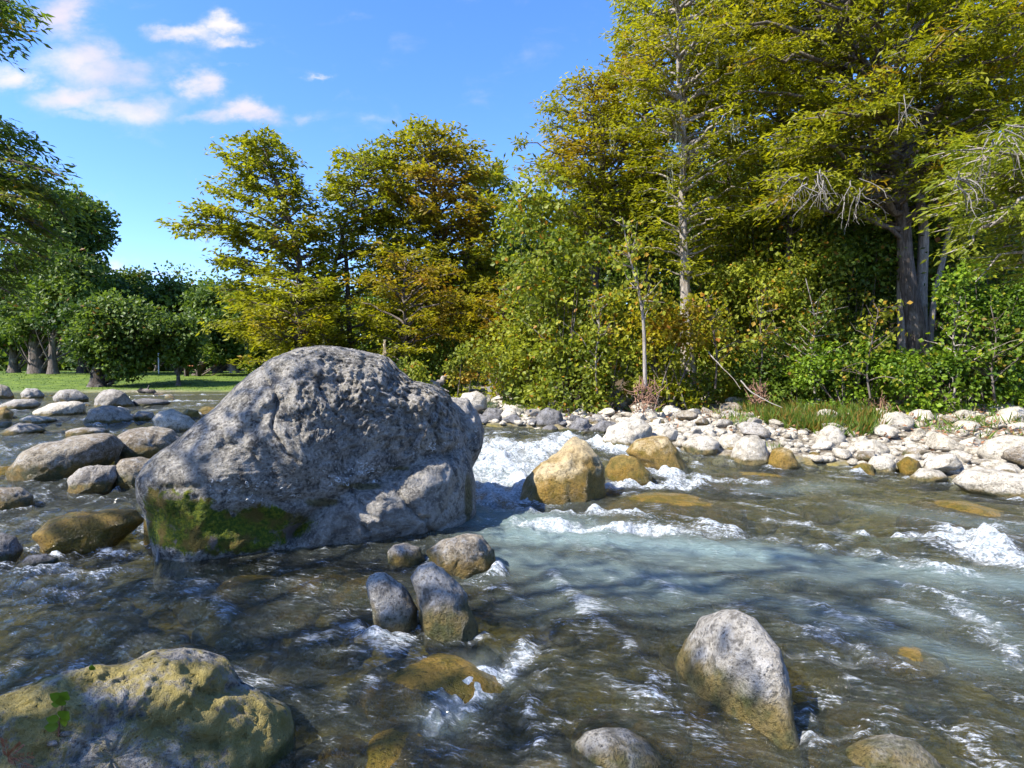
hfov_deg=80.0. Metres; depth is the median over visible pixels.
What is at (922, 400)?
shrub
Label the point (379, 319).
cypress tree
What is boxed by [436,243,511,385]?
broadleaf tree
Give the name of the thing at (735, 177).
cypress tree
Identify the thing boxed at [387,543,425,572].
rock
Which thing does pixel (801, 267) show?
shrub
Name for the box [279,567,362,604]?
submerged stone
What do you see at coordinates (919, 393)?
flood debris
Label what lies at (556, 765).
submerged stone
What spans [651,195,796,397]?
shrub
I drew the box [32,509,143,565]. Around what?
rock
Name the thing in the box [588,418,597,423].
cobble
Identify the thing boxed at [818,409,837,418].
cobble
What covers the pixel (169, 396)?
rock
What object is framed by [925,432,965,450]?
cobble
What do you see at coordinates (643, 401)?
flood debris
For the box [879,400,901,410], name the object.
cobble
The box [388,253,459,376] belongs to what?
broadleaf tree
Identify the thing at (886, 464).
rock
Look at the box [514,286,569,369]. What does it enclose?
sapling
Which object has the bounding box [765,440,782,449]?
grass tuft
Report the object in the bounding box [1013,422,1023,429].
cobble
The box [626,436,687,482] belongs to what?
rock
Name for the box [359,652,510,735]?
submerged stone
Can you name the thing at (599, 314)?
sapling
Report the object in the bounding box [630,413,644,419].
cobble
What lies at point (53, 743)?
pebble
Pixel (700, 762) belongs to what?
submerged stone
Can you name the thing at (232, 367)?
broadleaf tree
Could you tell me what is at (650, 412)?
cobble
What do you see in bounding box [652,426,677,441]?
rock
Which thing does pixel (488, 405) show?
grass tuft
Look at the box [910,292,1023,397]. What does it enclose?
sapling
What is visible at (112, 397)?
rock
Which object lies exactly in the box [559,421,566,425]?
cobble
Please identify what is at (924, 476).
rock
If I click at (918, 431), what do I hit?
cobble
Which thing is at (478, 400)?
rock
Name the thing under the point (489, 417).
cobble
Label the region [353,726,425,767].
submerged stone
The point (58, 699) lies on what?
seedling
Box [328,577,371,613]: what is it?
submerged stone
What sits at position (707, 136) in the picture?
cypress tree
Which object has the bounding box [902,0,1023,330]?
cypress tree
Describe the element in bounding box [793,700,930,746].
submerged stone
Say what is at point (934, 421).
leaf litter
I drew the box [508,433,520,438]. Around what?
cobble
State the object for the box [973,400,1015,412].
cobble
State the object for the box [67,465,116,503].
rock
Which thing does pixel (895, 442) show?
cobble
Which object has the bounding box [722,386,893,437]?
weed patch
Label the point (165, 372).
lawn grass
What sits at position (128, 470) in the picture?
rock
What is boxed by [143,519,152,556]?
rock
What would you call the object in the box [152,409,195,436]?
rock
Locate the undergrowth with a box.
[615,330,1023,438]
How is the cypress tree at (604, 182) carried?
on the ground at (594, 652)
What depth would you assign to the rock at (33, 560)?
4.97 m
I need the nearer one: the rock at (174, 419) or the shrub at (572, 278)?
the rock at (174, 419)
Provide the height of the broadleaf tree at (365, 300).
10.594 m
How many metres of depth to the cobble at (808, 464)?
10.24 m
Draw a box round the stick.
[154,547,159,565]
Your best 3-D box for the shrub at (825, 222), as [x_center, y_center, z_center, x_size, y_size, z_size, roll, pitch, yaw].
[9.239,-2.972,18.943,5.798,7.252,3.805,0,1,0]
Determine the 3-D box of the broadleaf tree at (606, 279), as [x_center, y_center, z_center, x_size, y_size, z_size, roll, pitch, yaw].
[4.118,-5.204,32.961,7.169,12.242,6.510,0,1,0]
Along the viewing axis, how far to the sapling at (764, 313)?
15.91 m
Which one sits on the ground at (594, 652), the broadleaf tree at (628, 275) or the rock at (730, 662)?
the broadleaf tree at (628, 275)
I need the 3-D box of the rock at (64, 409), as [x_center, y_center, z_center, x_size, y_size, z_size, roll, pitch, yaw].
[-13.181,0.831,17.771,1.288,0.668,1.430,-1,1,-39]
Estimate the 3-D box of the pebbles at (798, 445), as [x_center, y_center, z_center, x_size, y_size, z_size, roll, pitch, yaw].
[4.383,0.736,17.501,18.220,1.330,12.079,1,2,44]
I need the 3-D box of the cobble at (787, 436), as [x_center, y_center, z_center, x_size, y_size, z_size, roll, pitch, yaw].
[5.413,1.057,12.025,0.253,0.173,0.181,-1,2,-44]
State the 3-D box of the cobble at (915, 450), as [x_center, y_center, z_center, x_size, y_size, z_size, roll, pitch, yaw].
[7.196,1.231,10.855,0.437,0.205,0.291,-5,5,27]
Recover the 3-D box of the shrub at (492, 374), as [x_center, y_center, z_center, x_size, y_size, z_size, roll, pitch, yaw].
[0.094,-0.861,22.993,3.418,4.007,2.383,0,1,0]
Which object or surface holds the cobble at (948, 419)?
on the ground at (594, 652)
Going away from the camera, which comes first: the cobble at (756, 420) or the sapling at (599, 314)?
the cobble at (756, 420)
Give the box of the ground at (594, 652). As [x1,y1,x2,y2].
[0,314,1023,767]
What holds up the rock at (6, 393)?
on the river
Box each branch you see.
[708,351,739,387]
[740,380,782,407]
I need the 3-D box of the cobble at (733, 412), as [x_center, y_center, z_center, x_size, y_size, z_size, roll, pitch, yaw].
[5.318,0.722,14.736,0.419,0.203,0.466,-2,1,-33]
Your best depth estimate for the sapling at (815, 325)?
15.74 m
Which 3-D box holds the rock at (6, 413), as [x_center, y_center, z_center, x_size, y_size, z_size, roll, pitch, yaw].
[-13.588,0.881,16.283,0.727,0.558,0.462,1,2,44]
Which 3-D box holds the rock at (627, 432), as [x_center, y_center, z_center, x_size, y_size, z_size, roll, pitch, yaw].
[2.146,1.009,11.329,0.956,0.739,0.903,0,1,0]
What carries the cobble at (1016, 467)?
on the ground at (594, 652)
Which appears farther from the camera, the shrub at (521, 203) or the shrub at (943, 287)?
the shrub at (521, 203)
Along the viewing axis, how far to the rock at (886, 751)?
2.49 m
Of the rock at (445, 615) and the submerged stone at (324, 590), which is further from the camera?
the submerged stone at (324, 590)
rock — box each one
[0,384,13,402]
[0,399,40,415]
[0,407,13,422]
[0,422,11,429]
[0,423,45,440]
[0,466,9,480]
[0,487,33,522]
[0,532,23,572]
[0,647,295,767]
[5,433,123,495]
[16,554,58,577]
[19,415,56,427]
[20,388,44,401]
[32,401,86,423]
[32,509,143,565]
[43,429,67,435]
[53,389,88,402]
[65,427,109,437]
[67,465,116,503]
[83,405,135,431]
[93,389,137,411]
[114,426,178,465]
[115,457,148,498]
[132,398,169,410]
[132,411,153,425]
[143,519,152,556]
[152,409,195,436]
[164,394,175,401]
[182,409,200,420]
[199,406,214,417]
[366,572,418,658]
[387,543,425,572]
[410,561,478,661]
[426,534,495,589]
[460,391,486,411]
[482,407,502,415]
[486,371,524,397]
[518,436,605,518]
[535,408,563,426]
[568,417,590,436]
[571,727,670,767]
[589,420,615,436]
[602,418,651,454]
[605,389,628,410]
[605,454,652,494]
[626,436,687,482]
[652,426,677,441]
[674,609,804,767]
[682,436,719,457]
[718,433,742,449]
[731,435,768,472]
[766,447,799,475]
[815,425,845,446]
[818,734,941,767]
[849,439,889,453]
[852,463,875,478]
[867,455,895,477]
[896,456,920,476]
[910,468,948,488]
[951,469,1023,504]
[976,435,1023,459]
[996,406,1023,423]
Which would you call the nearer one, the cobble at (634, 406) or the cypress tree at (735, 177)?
the cobble at (634, 406)
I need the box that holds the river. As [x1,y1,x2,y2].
[0,392,1023,767]
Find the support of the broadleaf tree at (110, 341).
on the ground at (594, 652)
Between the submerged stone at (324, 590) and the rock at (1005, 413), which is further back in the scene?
the rock at (1005, 413)
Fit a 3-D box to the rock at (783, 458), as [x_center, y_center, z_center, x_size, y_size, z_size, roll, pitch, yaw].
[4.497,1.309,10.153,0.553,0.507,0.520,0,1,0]
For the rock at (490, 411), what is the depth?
15.73 m
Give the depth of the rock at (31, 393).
25.90 m
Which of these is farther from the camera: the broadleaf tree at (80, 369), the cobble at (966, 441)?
the broadleaf tree at (80, 369)
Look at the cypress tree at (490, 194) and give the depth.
35.23 m
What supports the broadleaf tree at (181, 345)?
on the ground at (594, 652)
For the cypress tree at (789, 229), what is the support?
on the ground at (594, 652)
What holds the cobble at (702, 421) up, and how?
on the ground at (594, 652)
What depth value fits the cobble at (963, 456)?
10.08 m
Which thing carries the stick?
on the river
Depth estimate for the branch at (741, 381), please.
14.93 m
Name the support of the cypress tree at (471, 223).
on the ground at (594, 652)
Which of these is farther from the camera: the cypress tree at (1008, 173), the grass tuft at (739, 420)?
the grass tuft at (739, 420)
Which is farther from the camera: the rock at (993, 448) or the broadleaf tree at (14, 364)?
the broadleaf tree at (14, 364)
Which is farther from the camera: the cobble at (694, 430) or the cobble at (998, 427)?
the cobble at (998, 427)
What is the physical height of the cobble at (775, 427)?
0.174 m
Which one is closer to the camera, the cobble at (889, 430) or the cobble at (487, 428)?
the cobble at (889, 430)
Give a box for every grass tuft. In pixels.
[479,396,499,413]
[502,402,533,410]
[715,408,753,425]
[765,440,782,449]
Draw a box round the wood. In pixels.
[0,273,671,370]
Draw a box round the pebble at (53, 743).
[47,740,57,745]
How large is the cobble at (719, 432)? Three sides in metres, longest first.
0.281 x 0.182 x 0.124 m
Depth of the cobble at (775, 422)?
13.18 m
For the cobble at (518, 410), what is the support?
on the ground at (594, 652)
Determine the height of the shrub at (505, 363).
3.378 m
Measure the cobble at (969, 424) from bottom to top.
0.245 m
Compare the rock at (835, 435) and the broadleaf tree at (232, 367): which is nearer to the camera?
the rock at (835, 435)
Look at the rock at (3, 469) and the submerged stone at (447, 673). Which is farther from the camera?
the rock at (3, 469)
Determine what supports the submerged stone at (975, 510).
on the ground at (594, 652)
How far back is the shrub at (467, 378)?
17.43 m
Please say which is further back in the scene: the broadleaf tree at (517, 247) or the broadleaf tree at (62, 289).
the broadleaf tree at (62, 289)
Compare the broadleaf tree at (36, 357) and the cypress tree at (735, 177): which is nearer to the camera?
the cypress tree at (735, 177)
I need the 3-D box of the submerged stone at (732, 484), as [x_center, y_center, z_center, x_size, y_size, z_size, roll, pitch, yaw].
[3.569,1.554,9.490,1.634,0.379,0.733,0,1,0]
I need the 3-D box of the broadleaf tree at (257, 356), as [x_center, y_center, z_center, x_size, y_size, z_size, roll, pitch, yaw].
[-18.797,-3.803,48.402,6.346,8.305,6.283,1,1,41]
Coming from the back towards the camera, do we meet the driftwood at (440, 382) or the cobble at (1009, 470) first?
the driftwood at (440, 382)
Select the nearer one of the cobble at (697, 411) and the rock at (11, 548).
the rock at (11, 548)
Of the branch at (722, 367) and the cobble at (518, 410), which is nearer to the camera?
the branch at (722, 367)
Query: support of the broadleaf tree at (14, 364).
on the ground at (594, 652)
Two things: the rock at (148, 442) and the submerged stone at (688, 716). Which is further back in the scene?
the rock at (148, 442)
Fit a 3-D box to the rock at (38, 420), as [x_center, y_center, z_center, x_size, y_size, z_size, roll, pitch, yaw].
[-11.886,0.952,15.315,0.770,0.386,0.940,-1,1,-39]
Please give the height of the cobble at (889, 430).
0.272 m
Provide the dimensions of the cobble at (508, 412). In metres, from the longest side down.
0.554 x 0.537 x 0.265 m
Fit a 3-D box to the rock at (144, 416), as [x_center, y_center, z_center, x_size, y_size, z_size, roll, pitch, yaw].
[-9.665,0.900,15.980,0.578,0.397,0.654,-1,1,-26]
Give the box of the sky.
[0,0,1020,340]
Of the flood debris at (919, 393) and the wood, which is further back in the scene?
the wood
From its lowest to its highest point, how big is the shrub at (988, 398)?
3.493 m
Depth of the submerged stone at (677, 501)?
7.27 m
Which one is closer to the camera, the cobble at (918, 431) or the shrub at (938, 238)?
the cobble at (918, 431)
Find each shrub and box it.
[350,309,426,363]
[394,324,484,395]
[396,355,436,385]
[442,337,499,397]
[469,309,541,397]
[480,308,575,407]
[490,167,597,406]
[495,223,638,416]
[524,338,616,413]
[555,287,656,412]
[585,196,720,398]
[604,274,728,411]
[623,357,757,410]
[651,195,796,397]
[671,320,759,404]
[687,159,819,383]
[687,247,815,398]
[710,175,917,393]
[723,328,853,405]
[732,216,894,402]
[780,324,913,410]
[806,210,906,406]
[831,198,1012,400]
[874,333,1023,414]
[912,164,1023,396]
[930,254,1023,411]
[959,286,1023,411]
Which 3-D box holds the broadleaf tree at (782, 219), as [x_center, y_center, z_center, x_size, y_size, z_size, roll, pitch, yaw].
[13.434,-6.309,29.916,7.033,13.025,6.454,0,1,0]
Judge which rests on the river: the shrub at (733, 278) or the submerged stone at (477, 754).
the submerged stone at (477, 754)
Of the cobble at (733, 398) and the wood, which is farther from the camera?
the wood
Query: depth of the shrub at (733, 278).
17.39 m
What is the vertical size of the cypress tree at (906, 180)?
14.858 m
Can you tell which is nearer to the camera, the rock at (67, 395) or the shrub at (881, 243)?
the shrub at (881, 243)
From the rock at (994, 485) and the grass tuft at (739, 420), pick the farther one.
the grass tuft at (739, 420)
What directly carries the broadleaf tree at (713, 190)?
on the ground at (594, 652)
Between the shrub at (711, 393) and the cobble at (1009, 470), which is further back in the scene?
the shrub at (711, 393)
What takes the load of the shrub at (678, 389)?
on the ground at (594, 652)
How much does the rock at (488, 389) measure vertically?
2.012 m
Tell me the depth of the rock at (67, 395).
23.30 m
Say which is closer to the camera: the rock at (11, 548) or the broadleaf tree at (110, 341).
the rock at (11, 548)
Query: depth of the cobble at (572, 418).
14.22 m
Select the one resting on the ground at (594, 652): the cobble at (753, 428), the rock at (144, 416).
the cobble at (753, 428)
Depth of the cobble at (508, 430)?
13.75 m
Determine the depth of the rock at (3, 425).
13.97 m
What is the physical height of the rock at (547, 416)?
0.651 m
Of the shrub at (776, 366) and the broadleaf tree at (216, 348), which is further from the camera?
the broadleaf tree at (216, 348)
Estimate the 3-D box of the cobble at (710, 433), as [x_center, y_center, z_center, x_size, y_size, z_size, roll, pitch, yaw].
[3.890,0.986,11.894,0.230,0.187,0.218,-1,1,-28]
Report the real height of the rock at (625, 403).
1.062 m
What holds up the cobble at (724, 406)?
on the ground at (594, 652)
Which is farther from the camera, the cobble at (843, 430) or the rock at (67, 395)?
the rock at (67, 395)
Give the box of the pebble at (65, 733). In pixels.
[59,731,71,735]
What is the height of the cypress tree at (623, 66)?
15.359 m
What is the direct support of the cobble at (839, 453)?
on the ground at (594, 652)
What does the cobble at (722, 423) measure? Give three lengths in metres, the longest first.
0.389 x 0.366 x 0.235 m
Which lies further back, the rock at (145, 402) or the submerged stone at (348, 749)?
the rock at (145, 402)
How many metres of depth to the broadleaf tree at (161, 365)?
63.78 m
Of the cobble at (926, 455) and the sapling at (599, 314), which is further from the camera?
the sapling at (599, 314)
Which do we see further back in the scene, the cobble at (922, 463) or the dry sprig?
the cobble at (922, 463)
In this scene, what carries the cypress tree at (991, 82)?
on the ground at (594, 652)
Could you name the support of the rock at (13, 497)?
on the river
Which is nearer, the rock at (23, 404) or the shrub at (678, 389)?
the shrub at (678, 389)
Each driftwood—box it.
[137,386,164,396]
[425,375,450,391]
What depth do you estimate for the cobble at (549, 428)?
12.93 m
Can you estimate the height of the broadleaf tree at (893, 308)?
15.368 m
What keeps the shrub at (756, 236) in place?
on the ground at (594, 652)
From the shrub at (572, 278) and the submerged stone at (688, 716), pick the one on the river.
the submerged stone at (688, 716)
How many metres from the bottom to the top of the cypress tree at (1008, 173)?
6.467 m
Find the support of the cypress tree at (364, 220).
on the ground at (594, 652)
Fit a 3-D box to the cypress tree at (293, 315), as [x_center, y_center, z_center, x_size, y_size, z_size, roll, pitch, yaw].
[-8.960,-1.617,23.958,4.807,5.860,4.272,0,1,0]
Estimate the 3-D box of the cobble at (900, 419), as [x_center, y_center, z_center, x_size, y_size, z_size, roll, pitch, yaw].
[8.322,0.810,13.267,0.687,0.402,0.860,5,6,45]
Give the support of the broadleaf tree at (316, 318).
on the ground at (594, 652)
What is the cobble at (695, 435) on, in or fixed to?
on the ground at (594, 652)
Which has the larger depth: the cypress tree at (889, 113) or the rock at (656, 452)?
the cypress tree at (889, 113)
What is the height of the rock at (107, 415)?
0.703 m
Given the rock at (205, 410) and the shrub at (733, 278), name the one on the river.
the rock at (205, 410)
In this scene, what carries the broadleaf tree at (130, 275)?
on the ground at (594, 652)
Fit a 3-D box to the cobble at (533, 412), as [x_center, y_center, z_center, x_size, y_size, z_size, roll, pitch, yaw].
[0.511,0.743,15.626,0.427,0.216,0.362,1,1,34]
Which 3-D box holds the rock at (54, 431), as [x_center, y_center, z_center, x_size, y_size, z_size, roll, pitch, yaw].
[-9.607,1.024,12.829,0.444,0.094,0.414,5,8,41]
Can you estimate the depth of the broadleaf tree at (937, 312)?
26.68 m
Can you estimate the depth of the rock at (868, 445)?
11.06 m
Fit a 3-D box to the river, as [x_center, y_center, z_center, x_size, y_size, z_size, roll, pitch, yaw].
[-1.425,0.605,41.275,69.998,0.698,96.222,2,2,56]
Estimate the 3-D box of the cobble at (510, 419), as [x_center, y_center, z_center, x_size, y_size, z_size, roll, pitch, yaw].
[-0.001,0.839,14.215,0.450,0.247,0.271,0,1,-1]
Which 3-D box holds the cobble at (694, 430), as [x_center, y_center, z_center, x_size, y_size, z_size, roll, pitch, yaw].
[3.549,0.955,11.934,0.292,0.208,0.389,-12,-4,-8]
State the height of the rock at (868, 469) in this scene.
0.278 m
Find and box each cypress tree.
[0,0,108,313]
[154,123,349,363]
[216,268,350,369]
[304,138,430,355]
[322,112,511,391]
[338,243,493,375]
[458,270,533,395]
[464,153,523,365]
[504,59,674,387]
[567,0,742,398]
[601,0,814,402]
[654,3,803,347]
[672,0,1023,400]
[707,0,866,385]
[765,1,972,367]
[880,0,1023,386]
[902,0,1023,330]
[904,115,1023,294]
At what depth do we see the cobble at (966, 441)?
11.58 m
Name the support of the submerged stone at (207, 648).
on the river
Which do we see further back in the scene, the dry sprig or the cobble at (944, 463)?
the cobble at (944, 463)
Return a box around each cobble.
[484,414,500,420]
[484,427,492,434]
[501,404,517,410]
[501,407,518,417]
[502,415,520,422]
[502,425,515,432]
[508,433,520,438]
[513,408,523,413]
[517,427,528,433]
[524,409,539,415]
[528,418,536,424]
[541,425,560,440]
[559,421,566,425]
[569,415,579,420]
[571,408,585,414]
[579,430,594,439]
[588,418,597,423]
[592,414,603,419]
[597,408,614,416]
[619,412,631,417]
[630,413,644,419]
[631,402,654,410]
[632,408,657,417]
[649,418,664,423]
[653,418,660,424]
[662,405,681,412]
[670,410,697,420]
[688,433,700,438]
[689,409,701,414]
[689,427,701,434]
[692,425,713,431]
[695,417,708,425]
[701,407,714,413]
[704,430,716,436]
[714,430,725,435]
[716,419,733,427]
[717,402,743,412]
[722,410,739,415]
[725,396,745,403]
[737,422,771,437]
[744,417,761,423]
[768,424,778,429]
[769,419,783,425]
[780,441,790,446]
[782,433,791,438]
[800,461,818,471]
[811,440,832,449]
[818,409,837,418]
[823,423,844,433]
[833,448,850,458]
[856,451,874,461]
[874,424,898,437]
[878,411,913,429]
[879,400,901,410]
[890,440,901,445]
[902,447,929,455]
[908,409,933,422]
[910,428,925,436]
[911,444,925,449]
[919,460,925,467]
[922,453,937,458]
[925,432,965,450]
[925,454,962,473]
[935,415,958,423]
[948,450,972,462]
[953,420,980,431]
[954,410,975,420]
[957,431,966,436]
[959,437,980,445]
[970,459,990,464]
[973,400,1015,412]
[990,422,1006,429]
[993,462,1020,472]
[1001,445,1023,466]
[1002,469,1018,473]
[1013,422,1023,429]
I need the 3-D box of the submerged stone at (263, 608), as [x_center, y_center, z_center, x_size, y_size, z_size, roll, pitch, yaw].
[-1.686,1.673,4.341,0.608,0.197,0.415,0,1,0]
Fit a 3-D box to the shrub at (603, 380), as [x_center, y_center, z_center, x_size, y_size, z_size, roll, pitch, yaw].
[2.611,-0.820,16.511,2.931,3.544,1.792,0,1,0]
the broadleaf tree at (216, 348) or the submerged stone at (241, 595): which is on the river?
the submerged stone at (241, 595)
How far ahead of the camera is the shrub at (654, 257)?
20.51 m
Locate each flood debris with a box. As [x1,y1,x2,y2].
[623,376,666,414]
[743,379,769,406]
[844,395,899,411]
[881,381,960,409]
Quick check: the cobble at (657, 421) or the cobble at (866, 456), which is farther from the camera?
the cobble at (657, 421)
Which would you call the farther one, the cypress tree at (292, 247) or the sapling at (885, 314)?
the cypress tree at (292, 247)
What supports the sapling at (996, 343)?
on the ground at (594, 652)
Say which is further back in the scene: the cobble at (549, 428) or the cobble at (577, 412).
the cobble at (577, 412)
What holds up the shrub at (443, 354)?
on the ground at (594, 652)
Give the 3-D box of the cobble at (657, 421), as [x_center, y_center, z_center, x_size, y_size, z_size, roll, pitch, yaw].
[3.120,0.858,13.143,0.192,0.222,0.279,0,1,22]
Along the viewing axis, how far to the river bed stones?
4.59 m
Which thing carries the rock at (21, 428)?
on the river
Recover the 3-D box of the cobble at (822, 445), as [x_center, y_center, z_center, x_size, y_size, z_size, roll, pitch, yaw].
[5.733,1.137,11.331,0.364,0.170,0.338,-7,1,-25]
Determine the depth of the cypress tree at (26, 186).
11.97 m
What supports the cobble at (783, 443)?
on the ground at (594, 652)
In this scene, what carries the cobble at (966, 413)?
on the ground at (594, 652)
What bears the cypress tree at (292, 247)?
on the ground at (594, 652)
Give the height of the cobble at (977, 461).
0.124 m
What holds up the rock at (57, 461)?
on the ground at (594, 652)
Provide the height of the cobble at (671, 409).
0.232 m
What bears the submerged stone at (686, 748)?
on the river bed stones
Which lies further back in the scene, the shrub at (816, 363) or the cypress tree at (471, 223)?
the cypress tree at (471, 223)
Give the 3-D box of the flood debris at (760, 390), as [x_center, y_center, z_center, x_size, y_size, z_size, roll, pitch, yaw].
[6.284,0.300,15.509,0.646,0.922,0.890,1,1,37]
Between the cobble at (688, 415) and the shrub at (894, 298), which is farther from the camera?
the shrub at (894, 298)
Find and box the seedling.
[44,691,69,736]
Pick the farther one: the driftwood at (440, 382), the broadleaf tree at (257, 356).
the broadleaf tree at (257, 356)
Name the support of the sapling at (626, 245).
on the ground at (594, 652)
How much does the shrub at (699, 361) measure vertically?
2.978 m
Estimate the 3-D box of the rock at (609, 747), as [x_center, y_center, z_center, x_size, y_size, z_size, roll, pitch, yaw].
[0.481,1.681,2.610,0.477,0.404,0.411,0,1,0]
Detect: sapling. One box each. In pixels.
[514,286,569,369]
[558,288,624,393]
[600,211,668,388]
[677,283,767,388]
[726,274,790,391]
[762,278,863,393]
[816,293,912,397]
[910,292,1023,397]
[936,299,1023,402]
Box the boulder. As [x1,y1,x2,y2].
[135,345,483,596]
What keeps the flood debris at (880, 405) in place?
on the ground at (594, 652)
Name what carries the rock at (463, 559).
on the river
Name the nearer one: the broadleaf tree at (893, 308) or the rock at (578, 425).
the rock at (578, 425)
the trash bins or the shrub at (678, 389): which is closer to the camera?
the shrub at (678, 389)
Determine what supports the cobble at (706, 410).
on the ground at (594, 652)
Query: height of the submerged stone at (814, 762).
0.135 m
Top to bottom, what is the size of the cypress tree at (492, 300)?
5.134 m
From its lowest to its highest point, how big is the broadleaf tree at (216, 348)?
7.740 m
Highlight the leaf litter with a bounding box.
[537,339,1023,452]
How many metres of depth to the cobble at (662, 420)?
13.51 m
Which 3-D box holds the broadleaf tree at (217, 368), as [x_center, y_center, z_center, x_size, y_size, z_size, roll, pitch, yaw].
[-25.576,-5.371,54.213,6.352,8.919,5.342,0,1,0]
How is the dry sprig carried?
on the rock at (182, 707)
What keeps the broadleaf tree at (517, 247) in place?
on the ground at (594, 652)
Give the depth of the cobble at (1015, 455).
9.42 m
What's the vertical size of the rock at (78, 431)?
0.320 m
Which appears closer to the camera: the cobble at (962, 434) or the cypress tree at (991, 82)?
the cobble at (962, 434)
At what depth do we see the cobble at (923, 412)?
13.88 m
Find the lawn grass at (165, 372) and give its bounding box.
[0,371,474,389]
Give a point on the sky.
(135, 92)
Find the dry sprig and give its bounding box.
[0,737,34,767]
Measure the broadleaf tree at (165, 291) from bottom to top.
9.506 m
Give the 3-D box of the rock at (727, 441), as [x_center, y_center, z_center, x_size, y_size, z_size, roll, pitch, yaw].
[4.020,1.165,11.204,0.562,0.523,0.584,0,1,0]
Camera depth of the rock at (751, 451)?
10.11 m
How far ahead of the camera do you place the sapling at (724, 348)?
15.77 m
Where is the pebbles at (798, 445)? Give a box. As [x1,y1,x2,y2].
[488,388,1023,490]
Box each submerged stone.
[169,643,215,652]
[216,575,280,603]
[231,601,319,638]
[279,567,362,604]
[295,734,365,767]
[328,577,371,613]
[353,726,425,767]
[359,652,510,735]
[442,745,518,767]
[509,760,563,767]
[571,709,692,767]
[590,493,747,541]
[673,743,791,767]
[674,692,732,746]
[690,472,795,496]
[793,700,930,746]
[796,726,837,767]
[868,645,950,687]
[896,499,1023,556]
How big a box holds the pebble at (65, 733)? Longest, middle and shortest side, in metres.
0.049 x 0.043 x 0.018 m
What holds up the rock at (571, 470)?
on the river
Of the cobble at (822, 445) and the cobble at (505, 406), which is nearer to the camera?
the cobble at (822, 445)
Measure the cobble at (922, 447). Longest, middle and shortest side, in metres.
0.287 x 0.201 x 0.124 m
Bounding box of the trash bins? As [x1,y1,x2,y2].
[184,365,202,375]
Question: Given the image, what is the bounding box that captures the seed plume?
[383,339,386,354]
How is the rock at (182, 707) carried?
in the river
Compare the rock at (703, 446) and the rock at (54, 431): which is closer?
the rock at (703, 446)
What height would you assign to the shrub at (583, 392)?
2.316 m
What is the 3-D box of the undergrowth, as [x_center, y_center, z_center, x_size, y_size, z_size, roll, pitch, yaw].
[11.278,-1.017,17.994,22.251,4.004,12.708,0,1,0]
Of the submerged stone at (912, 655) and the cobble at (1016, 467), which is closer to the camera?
the submerged stone at (912, 655)
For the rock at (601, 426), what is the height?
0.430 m
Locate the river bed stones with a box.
[0,467,1023,767]
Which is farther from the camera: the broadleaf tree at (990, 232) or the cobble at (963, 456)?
the broadleaf tree at (990, 232)
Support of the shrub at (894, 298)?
on the ground at (594, 652)
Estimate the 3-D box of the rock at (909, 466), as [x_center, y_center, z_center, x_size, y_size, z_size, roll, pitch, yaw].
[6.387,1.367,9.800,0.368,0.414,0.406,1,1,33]
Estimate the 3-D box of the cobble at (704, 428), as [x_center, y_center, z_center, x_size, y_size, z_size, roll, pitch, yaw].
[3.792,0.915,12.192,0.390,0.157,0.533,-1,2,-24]
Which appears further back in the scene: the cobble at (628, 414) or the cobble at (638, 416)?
the cobble at (628, 414)
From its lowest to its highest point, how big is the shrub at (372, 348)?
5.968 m
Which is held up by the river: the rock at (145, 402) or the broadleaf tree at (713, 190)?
the rock at (145, 402)
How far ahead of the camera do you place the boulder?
5.57 m
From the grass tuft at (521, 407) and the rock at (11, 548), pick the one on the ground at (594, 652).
the grass tuft at (521, 407)
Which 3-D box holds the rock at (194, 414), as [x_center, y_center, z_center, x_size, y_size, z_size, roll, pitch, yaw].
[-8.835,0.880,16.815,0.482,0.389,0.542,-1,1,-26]
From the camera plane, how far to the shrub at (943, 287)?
14.72 m
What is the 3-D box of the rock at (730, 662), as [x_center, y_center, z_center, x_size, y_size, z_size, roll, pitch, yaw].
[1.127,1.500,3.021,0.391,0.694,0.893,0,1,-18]
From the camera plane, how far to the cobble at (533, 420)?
14.06 m
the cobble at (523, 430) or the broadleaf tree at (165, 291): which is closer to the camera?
the cobble at (523, 430)
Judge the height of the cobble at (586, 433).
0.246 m
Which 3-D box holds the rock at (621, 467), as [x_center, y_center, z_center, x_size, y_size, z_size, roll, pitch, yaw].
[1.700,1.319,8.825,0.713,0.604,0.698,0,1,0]
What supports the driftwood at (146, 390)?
on the river
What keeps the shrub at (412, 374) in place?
on the ground at (594, 652)
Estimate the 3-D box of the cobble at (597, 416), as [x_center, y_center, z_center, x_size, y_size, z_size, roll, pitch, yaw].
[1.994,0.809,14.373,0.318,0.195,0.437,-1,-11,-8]
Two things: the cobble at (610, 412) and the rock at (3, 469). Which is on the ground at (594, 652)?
the cobble at (610, 412)
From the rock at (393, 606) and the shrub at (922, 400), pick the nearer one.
the rock at (393, 606)
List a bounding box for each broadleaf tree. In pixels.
[0,177,121,373]
[0,245,57,372]
[20,243,119,373]
[54,287,176,386]
[71,266,134,373]
[111,264,164,372]
[136,260,211,372]
[153,358,163,370]
[156,304,212,385]
[175,281,256,374]
[199,271,244,372]
[221,289,253,372]
[232,285,282,373]
[283,289,345,335]
[336,259,403,366]
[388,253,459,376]
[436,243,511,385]
[478,212,588,377]
[524,171,641,376]
[587,140,712,372]
[655,138,795,357]
[740,128,838,348]
[743,87,925,327]
[868,126,998,325]
[937,93,1022,316]

